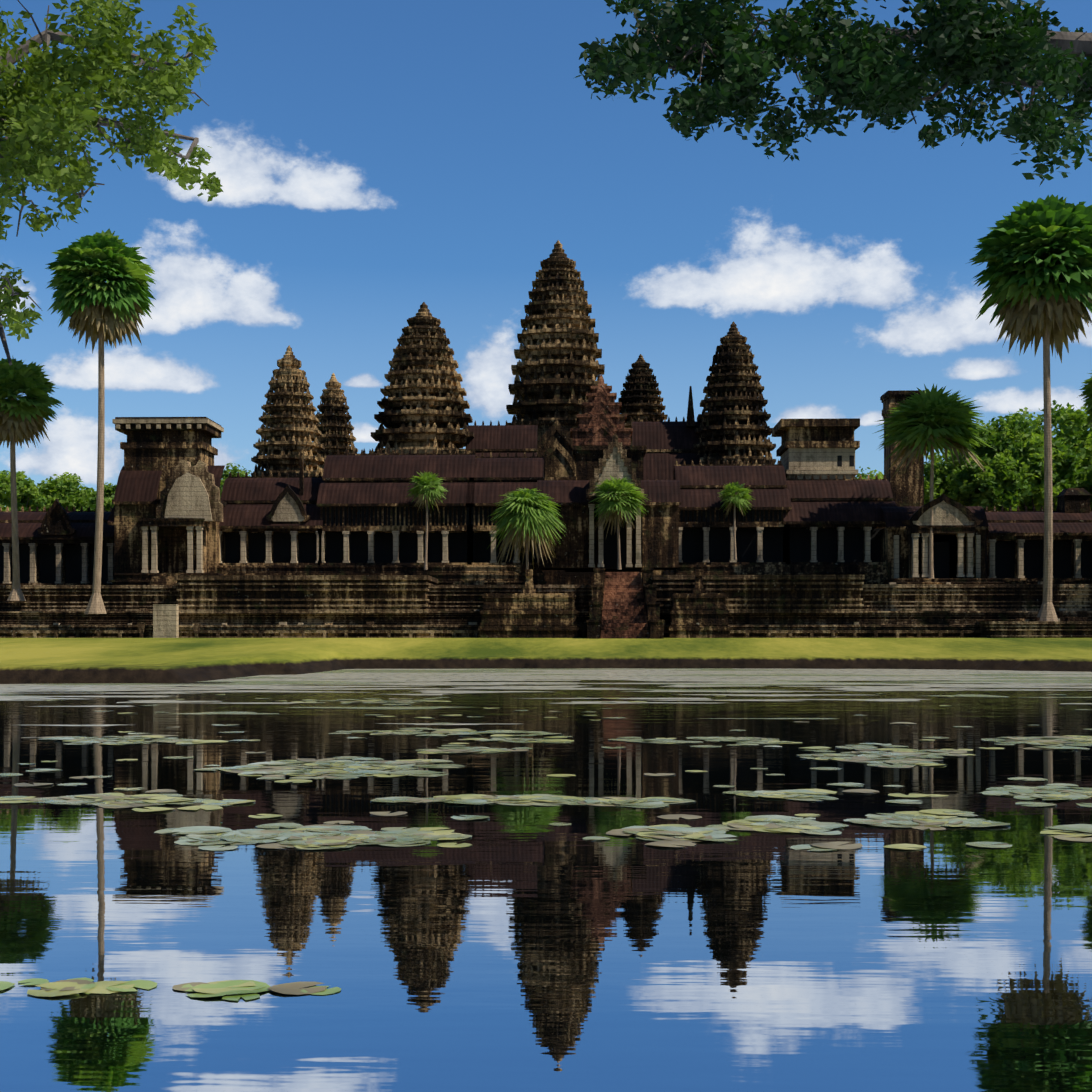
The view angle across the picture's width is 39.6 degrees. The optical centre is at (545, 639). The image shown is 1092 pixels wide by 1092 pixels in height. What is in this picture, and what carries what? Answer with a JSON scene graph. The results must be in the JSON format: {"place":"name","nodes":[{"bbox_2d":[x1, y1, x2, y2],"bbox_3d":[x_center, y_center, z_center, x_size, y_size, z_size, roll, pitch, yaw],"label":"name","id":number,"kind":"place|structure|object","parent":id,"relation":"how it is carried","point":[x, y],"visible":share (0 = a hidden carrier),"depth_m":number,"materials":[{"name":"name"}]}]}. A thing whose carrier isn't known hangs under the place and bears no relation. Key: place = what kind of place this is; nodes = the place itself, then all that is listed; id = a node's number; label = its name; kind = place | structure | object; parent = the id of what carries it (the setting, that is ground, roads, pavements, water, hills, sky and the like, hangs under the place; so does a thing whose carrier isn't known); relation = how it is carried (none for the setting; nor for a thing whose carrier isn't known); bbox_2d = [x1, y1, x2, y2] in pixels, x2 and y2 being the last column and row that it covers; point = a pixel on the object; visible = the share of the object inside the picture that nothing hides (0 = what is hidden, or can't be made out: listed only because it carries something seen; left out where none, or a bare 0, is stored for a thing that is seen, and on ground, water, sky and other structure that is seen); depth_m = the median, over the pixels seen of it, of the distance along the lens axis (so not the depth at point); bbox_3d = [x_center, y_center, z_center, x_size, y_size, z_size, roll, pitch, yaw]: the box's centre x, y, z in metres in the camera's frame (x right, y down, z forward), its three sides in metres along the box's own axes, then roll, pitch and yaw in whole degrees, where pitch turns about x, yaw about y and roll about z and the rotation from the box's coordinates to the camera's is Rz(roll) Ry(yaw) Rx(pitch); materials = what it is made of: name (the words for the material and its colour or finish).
{"place":"outdoors","nodes":[
{"label":"outdoors","id":0,"kind":"place"},
{"bbox_2d":[0,0,222,364],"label":"tree branch","id":1,"kind":"object","parent":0,"point":[34,101],"visible":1,"depth_m":6.47,"materials":[{"name":"green plant"}]},
{"bbox_2d":[0,680,1091,1091],"bbox_3d":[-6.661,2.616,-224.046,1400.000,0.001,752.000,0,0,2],"label":"pond water","id":2,"kind":"structure","parent":0,"point":[520,948],"depth_m":14.93,"materials":[{"name":"liquid"}]},
{"bbox_2d":[0,668,1091,1000],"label":"lily pads","id":3,"kind":"object","parent":2,"relation":"on","point":[322,836],"visible":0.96,"depth_m":32.16,"materials":[{"name":"green plant"}]},
{"bbox_2d":[0,638,1091,683],"bbox_3d":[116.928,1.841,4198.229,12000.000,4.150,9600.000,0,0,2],"label":"ground","id":4,"kind":"structure","parent":0,"point":[92,660],"depth_m":138.50,"materials":[{"name":"green plant"}]},
{"bbox_2d":[0,470,51,510],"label":"tree","id":5,"kind":"object","parent":4,"relation":"on","point":[28,495],"visible":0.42,"depth_m":290.74,"materials":[{"name":"green plant"}]},
{"bbox_2d":[34,472,109,510],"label":"tree","id":6,"kind":"object","parent":4,"relation":"on","point":[64,490],"visible":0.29,"depth_m":298.54,"materials":[{"name":"green plant"}]},
{"bbox_2d":[104,482,116,510],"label":"tree","id":7,"kind":"object","parent":4,"relation":"on","point":[109,491],"visible":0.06,"depth_m":309.94,"materials":[{"name":"green plant"}]},
{"bbox_2d":[220,463,251,498],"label":"tree","id":8,"kind":"object","parent":4,"relation":"on","point":[234,470],"visible":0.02,"depth_m":328.32,"materials":[{"name":"green plant"}]},
{"bbox_2d":[0,575,1091,637],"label":"temple terrace","id":9,"kind":"structure","parent":4,"relation":"on","point":[426,606],"depth_m":179.03,"materials":[{"name":"stone"}]},
{"bbox_2d":[0,358,62,600],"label":"palm","id":10,"kind":"object","parent":9,"relation":"on","point":[22,418],"visible":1,"depth_m":180.20,"materials":[{"name":"green plant"}]},
{"bbox_2d":[45,228,155,613],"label":"tall palm","id":11,"kind":"object","parent":9,"relation":"on","point":[106,300],"visible":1,"depth_m":174.35,"materials":[{"name":"green plant"}]},
{"bbox_2d":[405,471,446,569],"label":"palm","id":12,"kind":"object","parent":9,"relation":"on","point":[427,482],"visible":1,"depth_m":188.83,"materials":[{"name":"green plant"}]},
{"bbox_2d":[251,240,775,476],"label":"temple towers","id":13,"kind":"structure","parent":9,"relation":"on","point":[559,369],"depth_m":223.89,"materials":[{"name":"brown stone"}]},
{"bbox_2d":[108,386,924,584],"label":"corner pavilions","id":14,"kind":"object","parent":9,"relation":"on","point":[165,517],"visible":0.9,"depth_m":193.08,"materials":[{"name":"brown stone"}]},
{"bbox_2d":[487,488,564,569],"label":"palm","id":15,"kind":"object","parent":9,"relation":"on","point":[526,515],"visible":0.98,"depth_m":181.86,"materials":[{"name":"green plant"}]},
{"bbox_2d":[0,488,1091,584],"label":"outer gallery wings","id":16,"kind":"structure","parent":9,"relation":"on","point":[975,545],"depth_m":194.54},
{"bbox_2d":[217,449,896,584],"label":"temple galleries","id":17,"kind":"object","parent":9,"relation":"on","point":[352,514],"visible":0.83,"depth_m":193.22,"materials":[{"name":"brown stone"}]},
{"bbox_2d":[347,416,778,584],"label":"temple galleries","id":18,"kind":"object","parent":9,"relation":"on","point":[668,443],"visible":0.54,"depth_m":224.40,"materials":[{"name":"brown stone"}]},
{"bbox_2d":[589,476,648,569],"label":"palm","id":19,"kind":"object","parent":9,"relation":"on","point":[613,510],"visible":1,"depth_m":185.64,"materials":[{"name":"green plant"}]},
{"bbox_2d":[718,481,754,559],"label":"palm","id":20,"kind":"object","parent":9,"relation":"on","point":[731,490],"visible":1,"depth_m":188.98,"materials":[{"name":"green plant"}]},
{"bbox_2d":[875,384,995,577],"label":"palm","id":21,"kind":"object","parent":9,"relation":"on","point":[926,421],"visible":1,"depth_m":182.30,"materials":[{"name":"green plant"}]},
{"bbox_2d":[966,194,1091,620],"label":"tall palm","id":22,"kind":"object","parent":9,"relation":"on","point":[1037,272],"visible":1,"depth_m":169.97,"materials":[{"name":"green plant"}]},
{"bbox_2d":[1079,370,1091,429],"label":"palm","id":23,"kind":"object","parent":9,"relation":"on","point":[1087,388],"visible":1,"depth_m":182.53,"materials":[{"name":"green plant"}]},
{"bbox_2d":[478,374,731,638],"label":"entrance pavilion","id":24,"kind":"structure","parent":4,"relation":"on","point":[623,604],"depth_m":187.61,"materials":[{"name":"brown stone"}]},
{"bbox_2d":[855,466,883,478],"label":"tree","id":25,"kind":"object","parent":4,"relation":"on","point":[880,475],"visible":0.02,"depth_m":322.51,"materials":[{"name":"green plant"}]},
{"bbox_2d":[924,449,967,503],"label":"tree","id":26,"kind":"object","parent":4,"relation":"on","point":[942,468],"visible":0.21,"depth_m":284.61,"materials":[{"name":"green plant"}]},
{"bbox_2d":[946,453,1033,510],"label":"tree","id":27,"kind":"object","parent":4,"relation":"on","point":[997,484],"visible":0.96,"depth_m":239.50,"materials":[{"name":"green plant"}]},
{"bbox_2d":[947,407,1068,489],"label":"tree","id":28,"kind":"object","parent":4,"relation":"on","point":[1010,430],"visible":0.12,"depth_m":256.53,"materials":[{"name":"green plant"}]},
{"bbox_2d":[999,432,1084,510],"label":"tree","id":29,"kind":"object","parent":4,"relation":"on","point":[1027,455],"visible":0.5,"depth_m":244.33,"materials":[{"name":"green plant"}]},
{"bbox_2d":[1019,400,1091,486],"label":"tree","id":30,"kind":"object","parent":4,"relation":"on","point":[1073,426],"visible":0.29,"depth_m":266.24,"materials":[{"name":"green plant"}]},
{"bbox_2d":[1074,465,1091,510],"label":"tree","id":31,"kind":"object","parent":4,"relation":"on","point":[1083,480],"visible":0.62,"depth_m":246.67,"materials":[{"name":"green plant"}]},
{"bbox_2d":[1082,453,1091,469],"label":"tree","id":32,"kind":"object","parent":4,"relation":"on","point":[1090,461],"visible":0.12,"depth_m":263.14,"materials":[{"name":"green plant"}]},
{"bbox_2d":[0,0,1091,490],"label":"sky","id":33,"kind":"structure","parent":0,"point":[373,161],"materials":[{"name":"blue"}]},
{"bbox_2d":[575,0,1091,186],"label":"tree branch","id":34,"kind":"object","parent":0,"point":[875,70],"visible":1,"depth_m":6.38,"materials":[{"name":"green plant"}]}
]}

